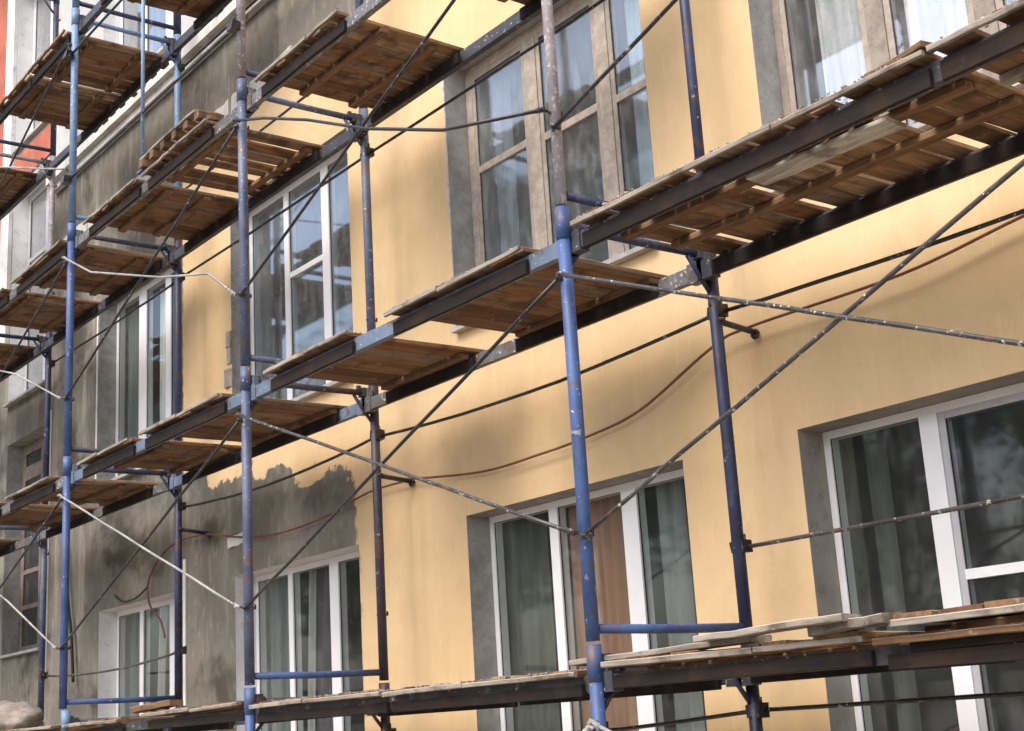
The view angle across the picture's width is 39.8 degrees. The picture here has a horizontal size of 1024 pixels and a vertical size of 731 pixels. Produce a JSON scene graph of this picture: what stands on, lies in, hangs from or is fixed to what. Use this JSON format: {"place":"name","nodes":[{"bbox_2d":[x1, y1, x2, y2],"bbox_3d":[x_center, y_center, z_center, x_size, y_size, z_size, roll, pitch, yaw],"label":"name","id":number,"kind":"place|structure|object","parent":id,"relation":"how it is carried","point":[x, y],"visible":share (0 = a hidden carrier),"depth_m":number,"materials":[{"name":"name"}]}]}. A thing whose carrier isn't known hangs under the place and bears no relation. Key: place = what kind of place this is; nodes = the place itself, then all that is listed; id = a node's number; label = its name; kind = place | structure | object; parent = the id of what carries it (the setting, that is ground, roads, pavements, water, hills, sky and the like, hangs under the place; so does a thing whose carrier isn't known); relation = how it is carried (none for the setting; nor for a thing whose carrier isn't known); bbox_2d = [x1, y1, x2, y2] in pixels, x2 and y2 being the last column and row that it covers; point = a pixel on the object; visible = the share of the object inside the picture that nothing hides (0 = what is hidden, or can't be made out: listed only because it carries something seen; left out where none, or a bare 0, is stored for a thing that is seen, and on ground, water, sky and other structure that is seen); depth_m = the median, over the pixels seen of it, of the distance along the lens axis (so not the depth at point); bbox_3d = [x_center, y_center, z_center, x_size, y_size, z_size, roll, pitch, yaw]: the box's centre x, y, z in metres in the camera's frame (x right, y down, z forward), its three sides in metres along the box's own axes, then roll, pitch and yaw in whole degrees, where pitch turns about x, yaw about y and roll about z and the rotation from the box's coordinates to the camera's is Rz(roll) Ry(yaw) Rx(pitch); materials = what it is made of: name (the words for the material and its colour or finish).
{"place":"outdoors","nodes":[
{"label":"outdoors","id":0,"kind":"place"},
{"bbox_2d":[0,32,79,124],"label":"deck beam","id":1,"kind":"structure","parent":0,"point":[70,36],"depth_m":13.32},
{"bbox_2d":[0,73,125,139],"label":"deck panel","id":2,"kind":"structure","parent":1,"relation":"on","point":[96,107],"depth_m":13.83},
{"bbox_2d":[27,29,168,103],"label":"deck panel","id":3,"kind":"structure","parent":1,"relation":"on","point":[107,66],"depth_m":13.10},
{"bbox_2d":[63,222,181,455],"bbox_3d":[-3.268,-0.184,11.969,1.041,1.985,0.070,7,-18,-37],"label":"scaffold frame","id":4,"kind":"object","parent":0,"point":[69,449],"visible":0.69,"depth_m":11.87,"materials":[{"name":"blue metal"}]},
{"bbox_2d":[0,245,77,311],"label":"deck beam","id":5,"kind":"structure","parent":4,"relation":"attached to","point":[13,296],"depth_m":12.94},
{"bbox_2d":[0,288,100,341],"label":"deck panel","id":6,"kind":"structure","parent":5,"relation":"on","point":[20,312],"depth_m":13.81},
{"bbox_2d":[10,239,163,306],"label":"deck panel","id":7,"kind":"structure","parent":5,"relation":"on","point":[90,257],"depth_m":12.67,"materials":[{"name":"wood"}]},
{"bbox_2d":[68,7,181,240],"bbox_3d":[-3.387,-2.119,12.462,1.041,1.985,0.070,7,-18,-37],"label":"scaffold frame","id":8,"kind":"object","parent":4,"relation":"on","point":[73,217],"visible":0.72,"depth_m":12.30,"materials":[{"name":"blue metal"}]},
{"bbox_2d":[60,19,239,185],"bbox_3d":[-2.831,-1.948,10.793,0.085,0.096,3.226,7,-18,-37],"label":"guard rail","id":9,"kind":"object","parent":8,"relation":"attached to","point":[233,26],"visible":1,"depth_m":10.52,"materials":[{"name":"metal"}]},
{"bbox_2d":[62,124,237,400],"bbox_3d":[-2.732,-0.661,10.465,0.052,1.219,3.139,7,-18,-37],"label":"diagonal brace","id":10,"kind":"object","parent":4,"relation":"attached to","point":[65,398],"visible":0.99,"depth_m":10.29,"materials":[{"name":"metal"}]},
{"label":"ground","id":11,"kind":"structure","parent":0,"visible":0},
{"bbox_2d":[0,0,7,238],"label":"red building","id":12,"kind":"structure","parent":11,"relation":"on","point":[3,22],"depth_m":18.42,"materials":[{"name":"paint"}]},
{"bbox_2d":[61,706,185,730],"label":"scaffold frame","id":13,"kind":"object","parent":11,"relation":"on","point":[66,718],"visible":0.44,"depth_m":10.88,"materials":[{"name":"blue metal"}]},
{"bbox_2d":[59,456,181,708],"bbox_3d":[-3.149,1.750,11.475,1.041,1.985,0.070,7,-18,-37],"label":"scaffold frame","id":14,"kind":"object","parent":13,"relation":"on","point":[64,701],"visible":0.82,"depth_m":11.36,"materials":[{"name":"blue metal"}]},
{"bbox_2d":[0,477,72,517],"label":"deck beam","id":15,"kind":"structure","parent":14,"relation":"attached to","point":[5,510],"depth_m":12.11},
{"bbox_2d":[0,502,100,537],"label":"deck panel","id":16,"kind":"structure","parent":15,"relation":"on","point":[32,516],"depth_m":13.40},
{"bbox_2d":[5,476,161,515],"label":"deck panel","id":17,"kind":"structure","parent":15,"relation":"on","point":[109,496],"depth_m":12.24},
{"bbox_2d":[58,418,241,650],"bbox_3d":[-2.613,1.274,9.971,0.052,1.219,3.139,7,-18,-37],"label":"diagonal brace","id":18,"kind":"object","parent":14,"relation":"attached to","point":[238,420],"visible":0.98,"depth_m":9.80,"materials":[{"name":"metal"}]},
{"bbox_2d":[244,683,389,730],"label":"scaffold frame","id":19,"kind":"object","parent":11,"relation":"on","point":[250,697],"visible":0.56,"depth_m":8.51,"materials":[{"name":"blue metal"}]},
{"bbox_2d":[71,710,244,730],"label":"deck beam","id":20,"kind":"structure","parent":19,"relation":"attached to","point":[136,725],"depth_m":9.81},
{"bbox_2d":[62,716,232,730],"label":"deck panel","id":21,"kind":"structure","parent":20,"relation":"on","point":[219,726],"depth_m":10.50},
{"bbox_2d":[140,701,330,729],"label":"deck panel","id":22,"kind":"structure","parent":20,"relation":"on","point":[210,719],"depth_m":9.13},
{"bbox_2d":[240,366,388,684],"bbox_3d":[-1.257,1.022,9.077,1.041,1.985,0.070,7,-18,-37],"label":"scaffold frame","id":23,"kind":"object","parent":19,"relation":"on","point":[251,676],"visible":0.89,"depth_m":8.97,"materials":[{"name":"metal"}]},
{"bbox_2d":[70,393,253,484],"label":"deck beam","id":24,"kind":"structure","parent":23,"relation":"attached to","point":[233,404],"depth_m":10.29,"materials":[{"name":"metal"}]},
{"bbox_2d":[77,438,241,483],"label":"deck panel","id":25,"kind":"structure","parent":24,"relation":"on","point":[173,457],"depth_m":10.96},
{"bbox_2d":[138,393,347,456],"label":"deck panel","id":26,"kind":"structure","parent":24,"relation":"on","point":[303,418],"depth_m":9.91,"materials":[{"name":"wood"}]},
{"bbox_2d":[169,397,370,489],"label":"deck beam","id":27,"kind":"structure","parent":23,"relation":"attached to","point":[344,415],"depth_m":9.96,"materials":[{"name":"metal"}]},
{"bbox_2d":[236,78,376,365],"bbox_3d":[-1.376,-0.913,9.571,1.041,1.985,0.070,7,-18,-37],"label":"scaffold frame","id":28,"kind":"object","parent":23,"relation":"on","point":[246,357],"visible":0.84,"depth_m":9.46,"materials":[{"name":"metal"}]},
{"bbox_2d":[75,107,248,249],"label":"deck beam","id":29,"kind":"structure","parent":28,"relation":"attached to","point":[222,126],"depth_m":10.59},
{"bbox_2d":[82,178,238,251],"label":"deck panel","id":30,"kind":"structure","parent":29,"relation":"on","point":[156,212],"depth_m":11.42,"materials":[{"name":"wood"}]},
{"bbox_2d":[139,109,323,207],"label":"deck panel","id":31,"kind":"structure","parent":29,"relation":"on","point":[196,137],"depth_m":10.45,"materials":[{"name":"wood"}]},
{"bbox_2d":[168,124,360,264],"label":"deck beam","id":32,"kind":"structure","parent":28,"relation":"attached to","point":[326,152],"depth_m":10.72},
{"bbox_2d":[236,0,367,108],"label":"scaffold frame","id":33,"kind":"object","parent":28,"relation":"on","point":[242,70],"visible":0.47,"depth_m":9.58,"materials":[{"name":"blue metal"}]},
{"bbox_2d":[79,0,112,34],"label":"deck beam","id":34,"kind":"structure","parent":33,"relation":"attached to","point":[91,16],"depth_m":12.19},
{"bbox_2d":[101,0,225,29],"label":"deck panel","id":35,"kind":"structure","parent":34,"relation":"on","point":[201,11],"depth_m":12.21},
{"bbox_2d":[238,0,455,296],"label":"diagonal brace","id":36,"kind":"object","parent":28,"relation":"attached to","point":[395,80],"visible":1,"depth_m":8.16,"materials":[{"name":"metal"}]},
{"bbox_2d":[242,276,561,610],"bbox_3d":[-0.700,0.538,7.546,0.052,1.218,3.209,7,-18,-37],"label":"diagonal brace","id":37,"kind":"object","parent":23,"relation":"attached to","point":[555,281],"visible":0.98,"depth_m":7.31,"materials":[{"name":"metal"}]},
{"bbox_2d":[0,0,1023,730],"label":"apartment building","id":38,"kind":"structure","parent":11,"relation":"on","point":[944,412],"depth_m":9.13,"materials":[{"name":"paint"}]},
{"bbox_2d":[0,425,43,658],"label":"window","id":39,"kind":"structure","parent":38,"relation":"in","point":[25,455],"depth_m":16.27,"materials":[{"name":"grey glass"}]},
{"bbox_2d":[3,166,48,407],"bbox_3d":[-5.496,-0.940,16.647,0.470,2.700,1.380,7,-18,-37],"label":"window","id":40,"kind":"structure","parent":38,"relation":"in","point":[31,215],"depth_m":17.07,"materials":[{"name":"grey plastic"}]},
{"bbox_2d":[11,0,52,154],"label":"window","id":41,"kind":"structure","parent":38,"relation":"in","point":[35,17],"depth_m":17.89,"materials":[{"name":"white plastic"}]},
{"bbox_2d":[127,304,138,468],"bbox_3d":[-3.810,0.279,14.372,0.044,1.860,0.400,7,-18,-37],"label":"curtain","id":42,"kind":"object","parent":38,"relation":"attached to","point":[133,374],"visible":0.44,"depth_m":14.48,"materials":[{"name":"grey fabric"}]},
{"bbox_2d":[130,613,139,716],"bbox_3d":[-3.582,3.260,13.549,0.048,1.780,0.450,7,-18,-37],"label":"curtain","id":43,"kind":"object","parent":38,"relation":"attached to","point":[135,659],"visible":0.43,"depth_m":13.71,"materials":[{"name":"grey fabric"}]},
{"bbox_2d":[103,0,173,93],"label":"window","id":44,"kind":"structure","parent":38,"relation":"in","point":[156,14],"depth_m":15.21,"materials":[{"name":"glass"}]},
{"bbox_2d":[98,259,181,479],"bbox_3d":[-3.478,0.086,13.777,0.470,1.980,2.000,7,-18,-37],"label":"window","id":45,"kind":"structure","parent":38,"relation":"in","point":[113,351],"depth_m":14.37,"materials":[{"name":"white plastic"}]},
{"bbox_2d":[98,590,182,717],"bbox_3d":[-3.262,3.102,12.966,0.470,1.860,1.940,7,-18,-37],"label":"window","id":46,"kind":"structure","parent":38,"relation":"in","point":[114,623],"depth_m":13.72,"materials":[{"name":"white plastic"}]},
{"bbox_2d":[160,288,165,420],"bbox_3d":[-3.434,0.134,13.895,0.046,1.860,0.150,7,-18,-37],"label":"curtain","id":47,"kind":"object","parent":38,"relation":"attached to","point":[162,345],"visible":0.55,"depth_m":13.95,"materials":[{"name":"white fabric"}]},
{"bbox_2d":[270,576,290,730],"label":"curtain","id":48,"kind":"object","parent":38,"relation":"attached to","point":[279,629],"visible":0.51,"depth_m":11.45,"materials":[{"name":"grey fabric"}]},
{"bbox_2d":[230,127,347,400],"bbox_3d":[-1.674,-0.618,11.492,0.470,2.000,1.990,7,-18,-37],"label":"window","id":49,"kind":"structure","parent":38,"relation":"in","point":[260,241],"depth_m":11.95,"materials":[{"name":"white plastic"}]},
{"bbox_2d":[235,544,358,730],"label":"window","id":50,"kind":"structure","parent":38,"relation":"in","point":[336,560],"depth_m":11.09,"materials":[{"name":"white plastic"}]},
{"bbox_2d":[308,569,315,730],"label":"curtain","id":51,"kind":"object","parent":38,"relation":"attached to","point":[312,641],"visible":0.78,"depth_m":11.00,"materials":[{"name":"fabric"}]},
{"bbox_2d":[316,566,333,730],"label":"curtain","id":52,"kind":"object","parent":38,"relation":"attached to","point":[323,648],"visible":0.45,"depth_m":10.91,"materials":[{"name":"fabric"}]},
{"bbox_2d":[491,65,519,254],"bbox_3d":[-0.031,-1.176,9.579,0.044,1.860,0.250,7,-18,-37],"label":"curtain","id":53,"kind":"object","parent":38,"relation":"attached to","point":[506,183],"visible":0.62,"depth_m":9.63,"materials":[{"name":"fabric"}]},
{"bbox_2d":[502,513,560,730],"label":"curtain","id":54,"kind":"object","parent":38,"relation":"attached to","point":[529,603],"visible":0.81,"depth_m":8.91,"materials":[{"name":"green fabric"}]},
{"bbox_2d":[444,0,653,334],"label":"window","id":55,"kind":"structure","parent":38,"relation":"in","point":[473,163],"depth_m":9.31,"materials":[{"name":"brown wood"}]},
{"bbox_2d":[466,460,683,730],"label":"window","id":56,"kind":"structure","parent":38,"relation":"in","point":[491,651],"depth_m":8.58,"materials":[{"name":"white plastic"}]},
{"bbox_2d":[568,494,638,730],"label":"curtain","id":57,"kind":"object","parent":38,"relation":"attached to","point":[611,574],"visible":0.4,"depth_m":8.36,"materials":[{"name":"brown fabric"}]},
{"bbox_2d":[624,0,659,241],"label":"curtain","id":58,"kind":"object","parent":38,"relation":"attached to","point":[640,104],"visible":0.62,"depth_m":8.58,"materials":[{"name":"white fabric"}]},
{"bbox_2d":[656,479,705,730],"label":"curtain","id":59,"kind":"object","parent":38,"relation":"attached to","point":[678,587],"visible":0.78,"depth_m":7.90,"materials":[{"name":"grey fabric"}]},
{"bbox_2d":[407,214,1023,479],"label":"cable","id":60,"kind":"object","parent":38,"relation":"attached to","point":[774,318],"visible":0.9,"depth_m":7.25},
{"bbox_2d":[815,0,865,103],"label":"curtain","id":61,"kind":"object","parent":38,"relation":"attached to","point":[841,46],"visible":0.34,"depth_m":7.35,"materials":[{"name":"white fabric"}]},
{"bbox_2d":[748,0,1023,194],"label":"window","id":62,"kind":"structure","parent":38,"relation":"in","point":[781,76],"depth_m":7.45,"materials":[{"name":"brown wood"}]},
{"bbox_2d":[863,429,921,730],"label":"curtain","id":63,"kind":"object","parent":38,"relation":"attached to","point":[908,714],"visible":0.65,"depth_m":6.77,"materials":[{"name":"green fabric"}]},
{"bbox_2d":[797,371,1023,730],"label":"window","id":64,"kind":"structure","parent":38,"relation":"in","point":[839,560],"depth_m":6.67,"materials":[{"name":"white plastic"}]},
{"bbox_2d":[904,0,967,106],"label":"curtain","id":65,"kind":"object","parent":38,"relation":"attached to","point":[932,21],"visible":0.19,"depth_m":6.89,"materials":[{"name":"white fabric"}]},
{"bbox_2d":[585,643,762,730],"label":"scaffold frame","id":66,"kind":"object","parent":11,"relation":"on","point":[599,703],"visible":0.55,"depth_m":6.05,"materials":[{"name":"blue metal"}]},
{"bbox_2d":[255,673,604,721],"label":"deck beam","id":67,"kind":"structure","parent":66,"relation":"attached to","point":[515,686],"depth_m":7.02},
{"bbox_2d":[248,690,517,722],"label":"deck panel","id":68,"kind":"structure","parent":67,"relation":"on","point":[382,709],"depth_m":7.92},
{"bbox_2d":[382,669,721,712],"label":"deck panel","id":69,"kind":"structure","parent":67,"relation":"on","point":[561,694],"depth_m":6.73,"materials":[{"name":"wood"}]},
{"bbox_2d":[569,635,771,665],"bbox_3d":[0.625,1.184,5.845,0.127,0.042,1.152,6,-17,-34],"label":"loose board","id":70,"kind":"object","parent":69,"relation":"on","point":[704,645],"visible":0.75,"depth_m":5.65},
{"bbox_2d":[693,613,861,642],"bbox_3d":[0.963,0.971,5.213,0.110,0.039,0.783,6,-17,-33],"label":"loose board","id":71,"kind":"object","parent":70,"relation":"on","point":[794,624],"visible":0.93,"depth_m":5.14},
{"bbox_2d":[554,205,752,641],"bbox_3d":[0.677,0.278,6.625,1.041,1.985,0.070,7,-18,-37],"label":"scaffold frame","id":72,"kind":"object","parent":66,"relation":"on","point":[594,629],"visible":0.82,"depth_m":6.49,"materials":[{"name":"blue metal"}]},
{"bbox_2d":[235,413,577,535],"bbox_3d":[-0.725,0.520,7.532,0.052,1.228,3.209,7,-18,-37],"label":"diagonal brace","id":73,"kind":"object","parent":72,"relation":"attached to","point":[569,531],"visible":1,"depth_m":7.13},
{"bbox_2d":[250,239,579,401],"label":"deck beam","id":74,"kind":"structure","parent":72,"relation":"attached to","point":[543,258],"depth_m":7.77,"materials":[{"name":"metal"}]},
{"bbox_2d":[263,330,484,403],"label":"deck panel","id":75,"kind":"structure","parent":74,"relation":"on","point":[390,364],"depth_m":8.60,"materials":[{"name":"wood"}]},
{"bbox_2d":[383,245,666,351],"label":"deck panel","id":76,"kind":"structure","parent":74,"relation":"on","point":[503,309],"depth_m":7.44,"materials":[{"name":"wood"}]},
{"bbox_2d":[364,259,708,412],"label":"deck beam","id":77,"kind":"structure","parent":72,"relation":"attached to","point":[684,278],"depth_m":8.27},
{"bbox_2d":[375,304,727,440],"bbox_3d":[0.065,0.109,8.297,0.085,0.130,3.298,7,-18,-37],"label":"guard rail","id":78,"kind":"object","parent":72,"relation":"attached to","point":[382,434],"visible":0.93,"depth_m":8.05,"materials":[{"name":"metal"}]},
{"bbox_2d":[541,0,704,229],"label":"scaffold frame","id":79,"kind":"object","parent":72,"relation":"on","point":[563,196],"visible":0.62,"depth_m":6.77,"materials":[{"name":"grey metal"}]},
{"bbox_2d":[246,0,390,112],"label":"deck beam","id":80,"kind":"structure","parent":79,"relation":"attached to","point":[361,14],"depth_m":8.63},
{"bbox_2d":[254,8,463,122],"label":"deck panel","id":81,"kind":"structure","parent":80,"relation":"on","point":[363,63],"depth_m":9.10,"materials":[{"name":"wood"}]},
{"bbox_2d":[232,107,547,131],"bbox_3d":[-0.844,-1.415,8.026,0.052,1.226,3.208,7,-18,-37],"label":"diagonal brace","id":82,"kind":"object","parent":79,"relation":"attached to","point":[519,114],"visible":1,"depth_m":7.62,"materials":[{"name":"metal"}]},
{"bbox_2d":[353,0,559,137],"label":"deck beam","id":83,"kind":"structure","parent":79,"relation":"attached to","point":[493,36],"depth_m":8.88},
{"bbox_2d":[360,0,605,158],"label":"guard rail","id":84,"kind":"object","parent":79,"relation":"attached to","point":[369,150],"visible":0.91,"depth_m":9.00,"materials":[{"name":"metal"}]},
{"bbox_2d":[550,0,677,131],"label":"diagonal brace","id":85,"kind":"object","parent":79,"relation":"attached to","point":[628,49],"visible":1,"depth_m":6.32,"materials":[{"name":"metal"}]},
{"bbox_2d":[571,19,1023,254],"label":"deck beam","id":86,"kind":"structure","parent":72,"relation":"attached to","point":[577,248],"depth_m":5.47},
{"bbox_2d":[570,50,1023,273],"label":"deck panel","id":87,"kind":"structure","parent":86,"relation":"on","point":[872,155],"depth_m":5.86,"materials":[{"name":"brown wood"}]},
{"bbox_2d":[926,0,1023,85],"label":"deck panel","id":88,"kind":"structure","parent":86,"relation":"on","point":[1009,70],"depth_m":4.85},
{"bbox_2d":[579,159,1023,539],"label":"diagonal brace","id":89,"kind":"object","parent":72,"relation":"attached to","point":[879,284],"visible":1,"depth_m":5.22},
{"bbox_2d":[700,131,1023,280],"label":"deck beam","id":90,"kind":"structure","parent":72,"relation":"attached to","point":[707,269],"depth_m":6.44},
{"bbox_2d":[707,208,1023,316],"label":"guard rail","id":91,"kind":"object","parent":72,"relation":"attached to","point":[901,254],"visible":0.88,"depth_m":6.33,"materials":[{"name":"metal"}]},
{"bbox_2d":[729,493,1023,552],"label":"guard rail","id":92,"kind":"object","parent":72,"relation":"attached to","point":[747,546],"visible":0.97,"depth_m":6.17,"materials":[{"name":"metal"}]},
{"bbox_2d":[602,641,1023,691],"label":"deck beam","id":93,"kind":"structure","parent":66,"relation":"attached to","point":[881,654],"depth_m":5.28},
{"bbox_2d":[600,631,1015,688],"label":"deck panel","id":94,"kind":"structure","parent":93,"relation":"on","point":[853,663],"depth_m":5.46,"materials":[{"name":"wood"}]},
{"bbox_2d":[807,611,905,636],"bbox_3d":[1.201,0.906,4.936,0.131,0.057,0.369,6,-17,-33],"label":"loose board","id":95,"kind":"object","parent":94,"relation":"on","point":[869,621],"visible":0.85,"depth_m":4.88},
{"bbox_2d":[872,621,1023,670],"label":"deck panel","id":96,"kind":"structure","parent":93,"relation":"on","point":[967,655],"depth_m":4.65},
{"bbox_2d":[888,597,1023,651],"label":"deck panel","id":97,"kind":"structure","parent":96,"relation":"on","point":[996,612],"depth_m":4.62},
{"bbox_2d":[745,691,1023,717],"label":"guard rail","id":98,"kind":"object","parent":66,"relation":"attached to","point":[765,711],"visible":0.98,"depth_m":6.05,"materials":[{"name":"metal"}]},
{"bbox_3d":[-4.980,4.480,13.431,1.115,2.082,0.160,7,-18,-37],"label":"scaffold frame","id":99,"kind":"object","parent":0,"visible":0},
{"bbox_2d":[0,526,48,719],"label":"scaffold frame","id":100,"kind":"object","parent":99,"relation":"on","point":[43,546],"visible":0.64,"depth_m":14.21,"materials":[{"name":"blue metal"}]},
{"bbox_2d":[0,332,52,504],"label":"scaffold frame","id":101,"kind":"object","parent":100,"relation":"on","point":[47,408],"visible":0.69,"depth_m":14.73,"materials":[{"name":"blue metal"}]},
{"bbox_2d":[0,152,56,331],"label":"scaffold frame","id":102,"kind":"object","parent":101,"relation":"on","point":[52,186],"visible":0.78,"depth_m":15.28,"materials":[{"name":"metal"}]},
{"bbox_2d":[41,729,60,730],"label":"deck beam","id":103,"kind":"structure","parent":99,"relation":"attached to","point":[52,730],"depth_m":11.13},
{"bbox_3d":[-4.548,3.432,13.031,1.048,0.125,1.322,7,-18,-37],"label":"deck panel","id":104,"kind":"object","parent":103,"relation":"on","visible":0},
{"bbox_2d":[0,700,42,729],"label":"cement sack","id":105,"kind":"object","parent":104,"relation":"on","point":[19,715],"visible":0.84,"depth_m":13.33,"materials":[{"name":"fabric"}]},
{"bbox_3d":[-6.691,-1.867,16.097,0.060,0.162,3.220,7,-18,-37],"label":"deck beam","id":106,"kind":"object","parent":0,"visible":0},
{"bbox_2d":[0,168,37,215],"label":"deck panel","id":107,"kind":"structure","parent":106,"relation":"on","point":[16,185],"depth_m":15.77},
{"bbox_3d":[2.580,-0.455,4.212,1.041,1.985,0.070,7,-18,-37],"label":"scaffold frame","id":108,"kind":"object","parent":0,"visible":0},
{"bbox_2d":[555,271,1023,346],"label":"diagonal brace","id":109,"kind":"object","parent":108,"relation":"attached to","point":[844,317],"visible":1,"depth_m":5.21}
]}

